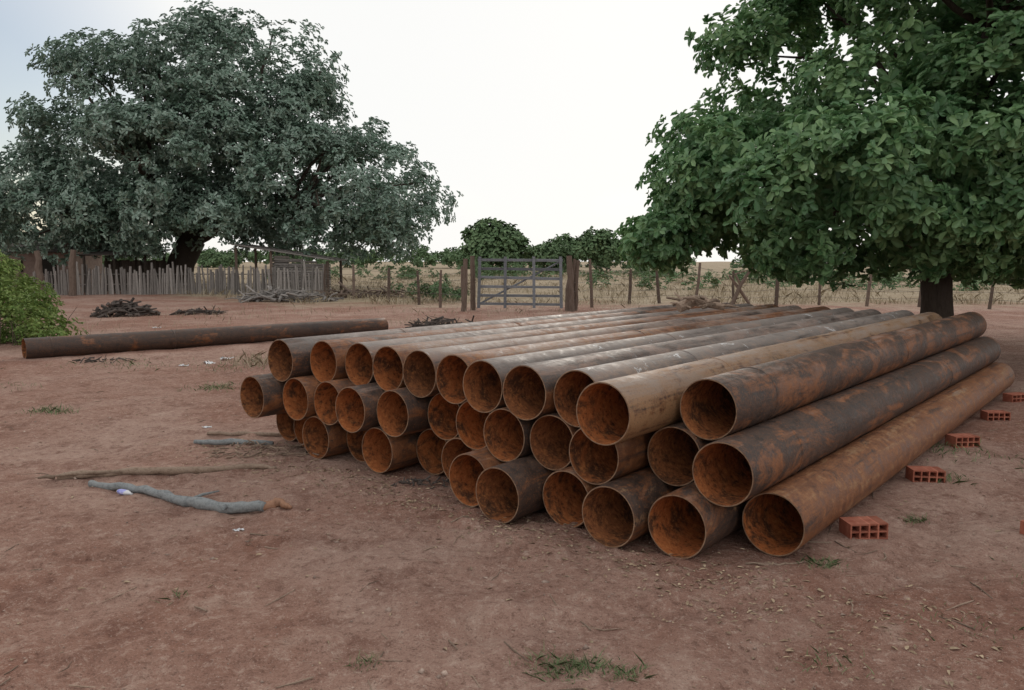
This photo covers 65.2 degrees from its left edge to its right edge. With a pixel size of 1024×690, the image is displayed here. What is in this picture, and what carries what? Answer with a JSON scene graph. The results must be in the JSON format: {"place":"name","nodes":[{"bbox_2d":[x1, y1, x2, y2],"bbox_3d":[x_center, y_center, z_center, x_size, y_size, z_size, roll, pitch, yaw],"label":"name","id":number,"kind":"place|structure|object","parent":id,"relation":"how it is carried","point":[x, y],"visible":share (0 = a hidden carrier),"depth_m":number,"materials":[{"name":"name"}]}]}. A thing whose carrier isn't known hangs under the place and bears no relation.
{"place":"outdoors","nodes":[
{"label":"outdoors","id":0,"kind":"place"},
{"bbox_2d":[0,261,1023,689],"bbox_3d":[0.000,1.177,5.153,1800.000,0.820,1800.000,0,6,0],"label":"ground","id":1,"kind":"structure","parent":0,"point":[310,617],"depth_m":4.49,"materials":[{"name":"brown soil"}]},
{"bbox_2d":[14,258,20,286],"bbox_3d":[-24.632,-3.316,39.863,0.331,2.033,0.284,0,6,0],"label":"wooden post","id":2,"kind":"object","parent":1,"relation":"on","point":[18,271],"visible":0.26,"depth_m":39.76,"materials":[{"name":"brown wood"}]},
{"bbox_2d":[34,250,44,289],"bbox_3d":[-22.945,-3.400,38.847,0.419,2.383,0.347,-2,6,-20],"label":"wooden post","id":3,"kind":"object","parent":1,"relation":"on","point":[38,269],"visible":0.67,"depth_m":38.72,"materials":[{"name":"brown wood"}]},
{"bbox_2d":[0,249,88,345],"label":"green bush","id":4,"kind":"object","parent":1,"relation":"on","point":[17,300],"visible":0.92,"depth_m":16.49,"materials":[{"name":"green plant"}]},
{"bbox_2d":[0,252,101,287],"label":"walls","id":5,"kind":"structure","parent":1,"relation":"on","point":[30,261],"depth_m":47.78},
{"bbox_2d":[11,258,56,287],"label":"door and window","id":6,"kind":"structure","parent":5,"relation":"attached to","point":[47,265],"depth_m":47.70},
{"bbox_2d":[4,238,97,252],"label":"roof","id":7,"kind":"structure","parent":5,"relation":"on","point":[54,250],"depth_m":47.88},
{"bbox_2d":[68,249,76,295],"bbox_3d":[-21.352,-3.420,38.846,0.470,2.433,0.364,2,6,17],"label":"wooden post","id":8,"kind":"object","parent":1,"relation":"on","point":[72,276],"visible":0.9,"depth_m":38.74,"materials":[{"name":"brown wood"}]},
{"bbox_2d":[72,356,135,362],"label":"charred scraps","id":9,"kind":"object","parent":1,"relation":"on","point":[90,359],"visible":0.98,"depth_m":13.41,"materials":[{"name":"brown wood"}]},
{"bbox_2d":[76,249,170,292],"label":"shed","id":10,"kind":"structure","parent":1,"relation":"on","point":[145,265],"depth_m":44.05,"materials":[{"name":"brown wood"}]},
{"bbox_2d":[117,489,132,494],"bbox_3d":[-2.797,1.069,5.790,0.144,0.040,0.052,3,7,28],"label":"crushed plastic bottle","id":11,"kind":"object","parent":1,"relation":"on","point":[123,492],"visible":1,"depth_m":5.78,"materials":[{"name":"white plastic"}]},
{"bbox_2d":[90,297,160,317],"bbox_3d":[-11.973,-1.165,24.852,2.130,0.621,1.677,0,6,0],"label":"burnt wood pile","id":12,"kind":"object","parent":1,"relation":"on","point":[120,307],"visible":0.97,"depth_m":24.45,"materials":[{"name":"grey wood"}]},
{"bbox_2d":[38,463,276,479],"bbox_3d":[-2.763,0.999,6.322,1.737,0.108,0.131,-2,6,-17],"label":"fallen branch","id":13,"kind":"object","parent":1,"relation":"on","point":[81,474],"visible":0.98,"depth_m":6.28,"materials":[{"name":"brown wood"}]},
{"bbox_2d":[88,480,265,513],"bbox_3d":[-2.393,1.079,5.756,1.578,0.107,0.325,3,7,27],"label":"grey log","id":14,"kind":"object","parent":1,"relation":"on","point":[199,501],"visible":0.98,"depth_m":5.60,"materials":[{"name":"grey wood"}]},
{"bbox_2d":[33,260,323,294],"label":"wooden stake fence","id":15,"kind":"object","parent":1,"relation":"on","point":[165,284],"visible":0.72,"depth_m":40.10,"materials":[{"name":"grey wood"}]},
{"bbox_2d":[169,306,227,315],"bbox_3d":[-9.993,-1.123,25.514,1.760,0.353,1.186,-2,6,-14],"label":"burnt wood pile","id":16,"kind":"object","parent":1,"relation":"on","point":[196,310],"visible":0.98,"depth_m":25.30,"materials":[{"name":"grey wood"}]},
{"bbox_2d":[21,318,387,358],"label":"steel pipe","id":17,"kind":"object","parent":1,"relation":"on","point":[56,346],"visible":0.93,"depth_m":15.51,"materials":[{"name":"brown metal"}]},
{"bbox_2d":[0,0,463,285],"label":"cashew tree","id":18,"kind":"object","parent":1,"relation":"on","point":[108,208],"visible":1,"depth_m":41.09,"materials":[{"name":"green plant"}]},
{"bbox_2d":[193,438,273,444],"bbox_3d":[-2.577,0.898,7.392,0.762,0.068,0.074,1,6,6],"label":"fallen branch","id":19,"kind":"object","parent":1,"relation":"on","point":[220,442],"visible":0.85,"depth_m":7.37,"materials":[{"name":"grey wood"}]},
{"bbox_2d":[207,431,280,435],"bbox_3d":[-2.526,0.872,7.804,0.956,0.061,0.095,1,6,6],"label":"fallen branch","id":20,"kind":"object","parent":1,"relation":"on","point":[239,433],"visible":0.73,"depth_m":7.82,"materials":[{"name":"brown wood"}]},
{"bbox_2d":[202,440,318,460],"bbox_3d":[-2.197,0.912,7.040,1.059,0.102,0.731,0,6,0],"label":"twig pile","id":21,"kind":"object","parent":1,"relation":"on","point":[278,448],"visible":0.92,"depth_m":7.00,"materials":[{"name":"brown wood"}]},
{"bbox_2d":[260,497,291,511],"bbox_3d":[-1.606,1.094,5.465,0.218,0.094,0.102,0,6,0],"label":"broken wood piece","id":22,"kind":"object","parent":1,"relation":"on","point":[275,502],"visible":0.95,"depth_m":5.44,"materials":[{"name":"brown wood"}]},
{"bbox_2d":[224,285,343,302],"bbox_3d":[-9.523,-2.132,33.509,4.993,0.800,2.602,0,6,0],"label":"dry branch pile","id":23,"kind":"object","parent":1,"relation":"on","point":[278,294],"visible":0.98,"depth_m":33.19,"materials":[{"name":"grey wood"}]},
{"bbox_2d":[276,413,296,440],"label":"steel pipe","id":24,"kind":"object","parent":1,"relation":"on","point":[285,423],"visible":0.05,"depth_m":7.70,"materials":[{"name":"brown metal"}]},
{"bbox_2d":[240,373,286,417],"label":"steel pipe","id":25,"kind":"object","parent":24,"relation":"on","point":[261,395],"visible":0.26,"depth_m":7.07,"materials":[{"name":"brown metal"}]},
{"bbox_2d":[268,305,675,381],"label":"steel pipe","id":26,"kind":"object","parent":25,"relation":"on","point":[288,358],"visible":0.32,"depth_m":7.23,"materials":[{"name":"brown metal"}]},
{"bbox_2d":[229,243,346,290],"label":"wooden shed","id":27,"kind":"structure","parent":1,"relation":"on","point":[281,262],"depth_m":41.36,"materials":[{"name":"grey wood"}]},
{"bbox_2d":[294,419,306,446],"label":"steel pipe","id":28,"kind":"object","parent":1,"relation":"on","point":[298,426],"visible":0.06,"depth_m":7.39,"materials":[{"name":"brown metal"}]},
{"bbox_2d":[302,415,349,458],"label":"steel pipe","id":29,"kind":"object","parent":1,"relation":"on","point":[321,438],"visible":0.2,"depth_m":6.99,"materials":[{"name":"brown metal"}]},
{"bbox_2d":[283,375,320,420],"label":"steel pipe","id":30,"kind":"object","parent":29,"relation":"on","point":[298,397],"visible":0.17,"depth_m":7.04,"materials":[{"name":"brown metal"}]},
{"bbox_2d":[314,378,354,424],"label":"steel pipe","id":31,"kind":"object","parent":29,"relation":"on","point":[326,394],"visible":0.16,"depth_m":6.86,"materials":[{"name":"brown metal"}]},
{"bbox_2d":[310,302,732,381],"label":"steel pipe","id":32,"kind":"object","parent":31,"relation":"on","point":[327,360],"visible":0.3,"depth_m":7.17,"materials":[{"name":"brown metal"}]},
{"bbox_2d":[347,430,366,461],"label":"steel pipe","id":33,"kind":"object","parent":1,"relation":"on","point":[354,441],"visible":0.09,"depth_m":6.92,"materials":[{"name":"brown metal"}]},
{"bbox_2d":[335,382,384,432],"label":"steel pipe","id":34,"kind":"object","parent":33,"relation":"on","point":[356,408],"visible":0.26,"depth_m":6.52,"materials":[{"name":"brown metal"}]},
{"bbox_2d":[345,303,752,384],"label":"steel pipe","id":35,"kind":"object","parent":34,"relation":"on","point":[359,357],"visible":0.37,"depth_m":7.15,"materials":[{"name":"brown metal"}]},
{"bbox_2d":[373,304,777,390],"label":"steel pipe","id":36,"kind":"object","parent":34,"relation":"on","point":[388,362],"visible":0.38,"depth_m":7.00,"materials":[{"name":"brown metal"}]},
{"bbox_2d":[313,281,420,297],"bbox_3d":[-6.365,-2.485,36.893,5.507,0.913,2.566,0,6,0],"label":"dry branch pile","id":37,"kind":"object","parent":1,"relation":"on","point":[345,292],"visible":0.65,"depth_m":36.64,"materials":[{"name":"wood"}]},
{"bbox_2d":[362,426,422,472],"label":"steel pipe","id":38,"kind":"object","parent":1,"relation":"on","point":[383,451],"visible":0.21,"depth_m":6.52,"materials":[{"name":"brown metal"}]},
{"bbox_2d":[323,264,462,307],"bbox_3d":[-5.223,-2.461,33.181,0.598,1.708,14.953,-4,7,-31],"label":"wire fence","id":39,"kind":"object","parent":1,"relation":"on","point":[389,286],"visible":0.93,"depth_m":31.89,"materials":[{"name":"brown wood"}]},
{"bbox_2d":[1,302,808,368],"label":"dry grass tufts","id":40,"kind":"object","parent":1,"relation":"on","point":[258,359],"visible":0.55,"depth_m":22.02,"materials":[{"name":"plant"}]},
{"bbox_2d":[390,475,449,488],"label":"bark scraps","id":41,"kind":"object","parent":1,"relation":"on","point":[418,481],"visible":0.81,"depth_m":6.08,"materials":[{"name":"brown wood"}]},
{"bbox_2d":[390,275,469,301],"bbox_3d":[-3.543,-2.327,34.083,3.064,1.291,2.251,2,7,22],"label":"scrub bush","id":42,"kind":"object","parent":1,"relation":"on","point":[456,293],"visible":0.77,"depth_m":33.94,"materials":[{"name":"green plant"}]},
{"bbox_2d":[416,428,447,474],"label":"steel pipe","id":43,"kind":"object","parent":1,"relation":"on","point":[430,445],"visible":0.13,"depth_m":6.54,"materials":[{"name":"brown metal"}]},
{"bbox_2d":[377,387,433,436],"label":"steel pipe","id":44,"kind":"object","parent":43,"relation":"on","point":[402,411],"visible":0.2,"depth_m":6.36,"materials":[{"name":"brown metal"}]},
{"bbox_2d":[403,305,801,397],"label":"steel pipe","id":45,"kind":"object","parent":44,"relation":"on","point":[420,366],"visible":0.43,"depth_m":6.70,"materials":[{"name":"brown metal"}]},
{"bbox_2d":[404,315,473,327],"bbox_3d":[-1.766,-0.523,19.647,2.077,0.406,1.331,0,6,0],"label":"dry branch pile","id":46,"kind":"object","parent":1,"relation":"on","point":[442,320],"visible":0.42,"depth_m":19.54,"materials":[{"name":"brown wood"}]},
{"bbox_2d":[441,437,473,478],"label":"steel pipe","id":47,"kind":"object","parent":1,"relation":"on","point":[453,448],"visible":0.1,"depth_m":6.20,"materials":[{"name":"brown metal"}]},
{"bbox_2d":[428,393,462,439],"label":"steel pipe","id":48,"kind":"object","parent":47,"relation":"on","point":[442,412],"visible":0.11,"depth_m":6.35,"materials":[{"name":"brown metal"}]},
{"bbox_2d":[456,401,490,449],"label":"steel pipe","id":49,"kind":"object","parent":47,"relation":"on","point":[470,421],"visible":0.12,"depth_m":6.03,"materials":[{"name":"brown metal"}]},
{"bbox_2d":[436,306,829,403],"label":"steel pipe","id":50,"kind":"object","parent":49,"relation":"on","point":[451,370],"visible":0.39,"depth_m":6.54,"materials":[{"name":"brown metal"}]},
{"bbox_2d":[666,292,740,312],"bbox_3d":[1.983,-0.451,8.488,0.501,0.207,0.724,-5,8,-42],"label":"dry branch debris","id":51,"kind":"object","parent":50,"relation":"on","point":[682,304],"visible":1,"depth_m":8.40,"materials":[{"name":"brown wood"}]},
{"bbox_2d":[14,217,911,274],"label":"distant trees","id":52,"kind":"object","parent":1,"relation":"on","point":[482,239],"visible":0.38,"depth_m":121.17,"materials":[{"name":"green plant"}]},
{"bbox_2d":[461,259,467,310],"bbox_3d":[-1.579,-1.885,26.581,0.294,1.961,0.194,-5,8,-42],"label":"gate post","id":53,"kind":"object","parent":1,"relation":"on","point":[464,286],"visible":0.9,"depth_m":26.53,"materials":[{"name":"brown wood"}]},
{"bbox_2d":[470,256,475,309],"bbox_3d":[-1.327,-2.006,27.241,0.191,2.053,0.184,-3,7,-24],"label":"gate post","id":54,"kind":"object","parent":1,"relation":"on","point":[472,287],"visible":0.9,"depth_m":27.17,"materials":[{"name":"brown wood"}]},
{"bbox_2d":[449,447,505,506],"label":"steel pipe","id":55,"kind":"object","parent":1,"relation":"on","point":[466,470],"visible":0.12,"depth_m":5.69,"materials":[{"name":"brown metal"}]},
{"bbox_2d":[483,407,537,461],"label":"steel pipe","id":56,"kind":"object","parent":55,"relation":"on","point":[506,432],"visible":0.22,"depth_m":5.68,"materials":[{"name":"brown metal"}]},
{"bbox_2d":[463,308,853,412],"bbox_3d":[2.347,-0.037,8.687,0.386,0.386,8.050,21,18,36],"label":"steel pipe","id":57,"kind":"object","parent":56,"relation":"on","point":[483,380],"visible":0.39,"depth_m":6.01,"materials":[{"name":"brown metal"}]},
{"bbox_2d":[503,309,881,420],"bbox_3d":[2.606,-0.005,8.383,0.374,0.374,7.948,-23,-10,39],"label":"steel pipe","id":58,"kind":"object","parent":56,"relation":"on","point":[528,391],"visible":0.38,"depth_m":5.73,"materials":[{"name":"brown metal"}]},
{"bbox_2d":[0,356,1023,683],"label":"grass tufts","id":59,"kind":"object","parent":1,"relation":"on","point":[530,656],"visible":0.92,"depth_m":3.48,"materials":[{"name":"green plant"}]},
{"bbox_2d":[0,347,1023,689],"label":"pebbles","id":60,"kind":"object","parent":1,"relation":"on","point":[422,671],"visible":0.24,"depth_m":4.24,"materials":[{"name":"brown stone"}]},
{"bbox_2d":[0,364,1023,689],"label":"scattered twigs","id":61,"kind":"object","parent":1,"relation":"on","point":[496,576],"visible":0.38,"depth_m":3.97,"materials":[{"name":"brown wood"}]},
{"bbox_2d":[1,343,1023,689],"bbox_3d":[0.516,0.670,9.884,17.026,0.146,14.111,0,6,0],"label":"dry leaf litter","id":62,"kind":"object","parent":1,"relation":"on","point":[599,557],"visible":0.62,"depth_m":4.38,"materials":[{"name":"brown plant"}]},
{"bbox_2d":[476,454,554,523],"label":"steel pipe","id":63,"kind":"object","parent":1,"relation":"on","point":[512,490],"visible":0.23,"depth_m":5.30,"materials":[{"name":"brown metal"}]},
{"bbox_2d":[477,256,562,307],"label":"wooden gate","id":64,"kind":"structure","parent":1,"relation":"on","point":[532,277],"depth_m":27.10,"materials":[{"name":"grey wood"}]},
{"bbox_2d":[565,256,573,310],"bbox_3d":[1.945,-1.997,27.132,0.299,2.058,0.262,2,7,21],"label":"gate post","id":65,"kind":"object","parent":1,"relation":"on","point":[569,265],"visible":0.71,"depth_m":27.05,"materials":[{"name":"brown wood"}]},
{"bbox_2d":[543,466,599,526],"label":"steel pipe","id":66,"kind":"object","parent":1,"relation":"on","point":[566,490],"visible":0.14,"depth_m":5.31,"materials":[{"name":"brown metal"}]},
{"bbox_2d":[530,412,579,470],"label":"steel pipe","id":67,"kind":"object","parent":66,"relation":"on","point":[551,434],"visible":0.17,"depth_m":5.49,"materials":[{"name":"brown metal"}]},
{"bbox_2d":[569,428,657,484],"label":"steel pipe","id":68,"kind":"object","parent":66,"relation":"on","point":[592,462],"visible":0.15,"depth_m":5.10,"materials":[{"name":"brown metal"}]},
{"bbox_2d":[553,310,914,427],"bbox_3d":[2.962,0.019,8.188,0.386,0.386,7.998,-4,2,40],"label":"steel pipe","id":69,"kind":"object","parent":68,"relation":"on","point":[570,385],"visible":0.36,"depth_m":5.86,"materials":[{"name":"brown metal"}]},
{"bbox_2d":[569,272,574,311],"bbox_3d":[2.025,-1.690,26.870,0.214,1.514,0.152,0,6,0],"label":"gate post","id":70,"kind":"object","parent":1,"relation":"on","point":[571,302],"visible":0.9,"depth_m":26.82,"materials":[{"name":"brown wood"}]},
{"bbox_2d":[573,260,579,310],"bbox_3d":[2.165,-1.951,27.442,0.317,1.923,0.215,0,6,0],"label":"gate post","id":71,"kind":"object","parent":1,"relation":"on","point":[576,277],"visible":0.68,"depth_m":27.35,"materials":[{"name":"brown wood"}]},
{"bbox_2d":[170,273,1023,304],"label":"dry field grass","id":72,"kind":"structure","parent":1,"relation":"on","point":[800,295],"depth_m":38.55,"materials":[{"name":"beige plant"}]},
{"bbox_2d":[582,466,682,547],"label":"steel pipe","id":73,"kind":"object","parent":1,"relation":"on","point":[615,513],"visible":0.2,"depth_m":4.91,"materials":[{"name":"brown metal"}]},
{"bbox_2d":[267,262,1023,290],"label":"field scrub","id":74,"kind":"object","parent":1,"relation":"on","point":[898,278],"visible":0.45,"depth_m":63.11,"materials":[{"name":"green plant"}]},
{"bbox_2d":[648,482,750,558],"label":"steel pipe","id":75,"kind":"object","parent":1,"relation":"on","point":[690,520],"visible":0.18,"depth_m":4.74,"materials":[{"name":"brown metal"}]},
{"bbox_2d":[647,346,955,485],"bbox_3d":[3.546,0.360,7.998,0.374,0.374,8.014,-21,-9,39],"label":"steel pipe","id":76,"kind":"object","parent":75,"relation":"on","point":[673,450],"visible":0.25,"depth_m":5.15,"materials":[{"name":"brown metal"}]},
{"bbox_2d":[576,312,941,445],"bbox_3d":[3.102,0.068,7.756,8.125,0.386,0.386,-7,54,-50],"label":"steel pipe","id":77,"kind":"object","parent":76,"relation":"on","point":[613,411],"visible":0.57,"depth_m":4.98,"materials":[{"name":"brown metal"}]},
{"bbox_2d":[729,267,752,304],"bbox_3d":[8.360,-2.077,29.332,0.890,1.604,0.317,0,6,-3],"label":"sawhorse","id":78,"kind":"object","parent":1,"relation":"on","point":[738,290],"visible":0.84,"depth_m":29.21,"materials":[{"name":"brown wood"}]},
{"bbox_2d":[745,561,806,564],"bbox_3d":[1.499,1.232,4.515,0.363,0.022,0.056,0,6,0],"label":"dry twig","id":79,"kind":"object","parent":1,"relation":"on","point":[759,563],"visible":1,"depth_m":4.50,"materials":[{"name":"wood"}]},
{"bbox_2d":[572,259,1023,310],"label":"wire fence","id":80,"kind":"object","parent":1,"relation":"on","point":[777,296],"visible":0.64,"depth_m":30.48,"materials":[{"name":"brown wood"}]},
{"bbox_2d":[613,0,1023,317],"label":"cashew tree","id":81,"kind":"object","parent":1,"relation":"on","point":[922,173],"visible":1,"depth_m":12.48,"materials":[{"name":"green plant"}]},
{"bbox_2d":[839,516,888,538],"bbox_3d":[2.194,1.143,4.996,0.240,0.100,0.150,-1,6,-4],"label":"hollow clay brick","id":82,"kind":"object","parent":1,"relation":"on","point":[867,527],"visible":1,"depth_m":4.95,"materials":[{"name":"brick"}]},
{"bbox_2d":[742,362,1014,555],"bbox_3d":[3.952,0.723,7.574,7.700,0.374,0.374,-7,-26,-50],"label":"steel pipe","id":83,"kind":"object","parent":1,"relation":"on","point":[793,513],"visible":0.99,"depth_m":5.42,"materials":[{"name":"brown metal"}]},
{"bbox_2d":[692,336,1000,506],"bbox_3d":[3.771,0.402,7.637,0.386,0.386,8.119,44,30,28],"label":"steel pipe","id":84,"kind":"object","parent":83,"relation":"on","point":[737,468],"visible":0.98,"depth_m":5.35,"materials":[{"name":"brown metal"}]},
{"bbox_2d":[680,312,986,439],"bbox_3d":[3.733,0.058,7.876,0.386,0.386,8.055,-29,-14,38],"label":"steel pipe","id":85,"kind":"object","parent":84,"relation":"on","point":[718,406],"visible":0.98,"depth_m":5.64,"materials":[{"name":"brown metal"}]},
{"bbox_2d":[905,465,945,482],"bbox_3d":[3.219,1.010,6.231,0.240,0.100,0.150,1,6,5],"label":"hollow clay brick","id":86,"kind":"object","parent":1,"relation":"on","point":[918,473],"visible":0.99,"depth_m":6.19,"materials":[{"name":"brick"}]},
{"bbox_2d":[945,433,979,447],"bbox_3d":[4.146,0.879,7.364,0.240,0.100,0.150,0,6,-8],"label":"hollow clay brick","id":87,"kind":"object","parent":1,"relation":"on","point":[961,440],"visible":0.97,"depth_m":7.31,"materials":[{"name":"brick"}]},
{"bbox_2d":[980,410,1010,420],"bbox_3d":[5.235,0.767,8.665,0.240,0.100,0.150,0,6,3],"label":"hollow clay brick","id":88,"kind":"object","parent":1,"relation":"on","point":[990,415],"visible":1,"depth_m":8.62,"materials":[{"name":"brick"}]},
{"bbox_2d":[1002,392,1023,401],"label":"hollow clay brick","id":89,"kind":"object","parent":1,"relation":"on","point":[1014,397],"visible":1,"depth_m":9.69,"materials":[{"name":"brick"}]},
{"bbox_2d":[1020,520,1023,534],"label":"hollow clay brick","id":90,"kind":"object","parent":1,"relation":"on","point":[1021,526],"visible":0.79,"depth_m":5.00,"materials":[{"name":"red brick"}]},
{"bbox_2d":[0,0,1023,261],"label":"sky","id":91,"kind":"structure","parent":0,"point":[541,114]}
]}

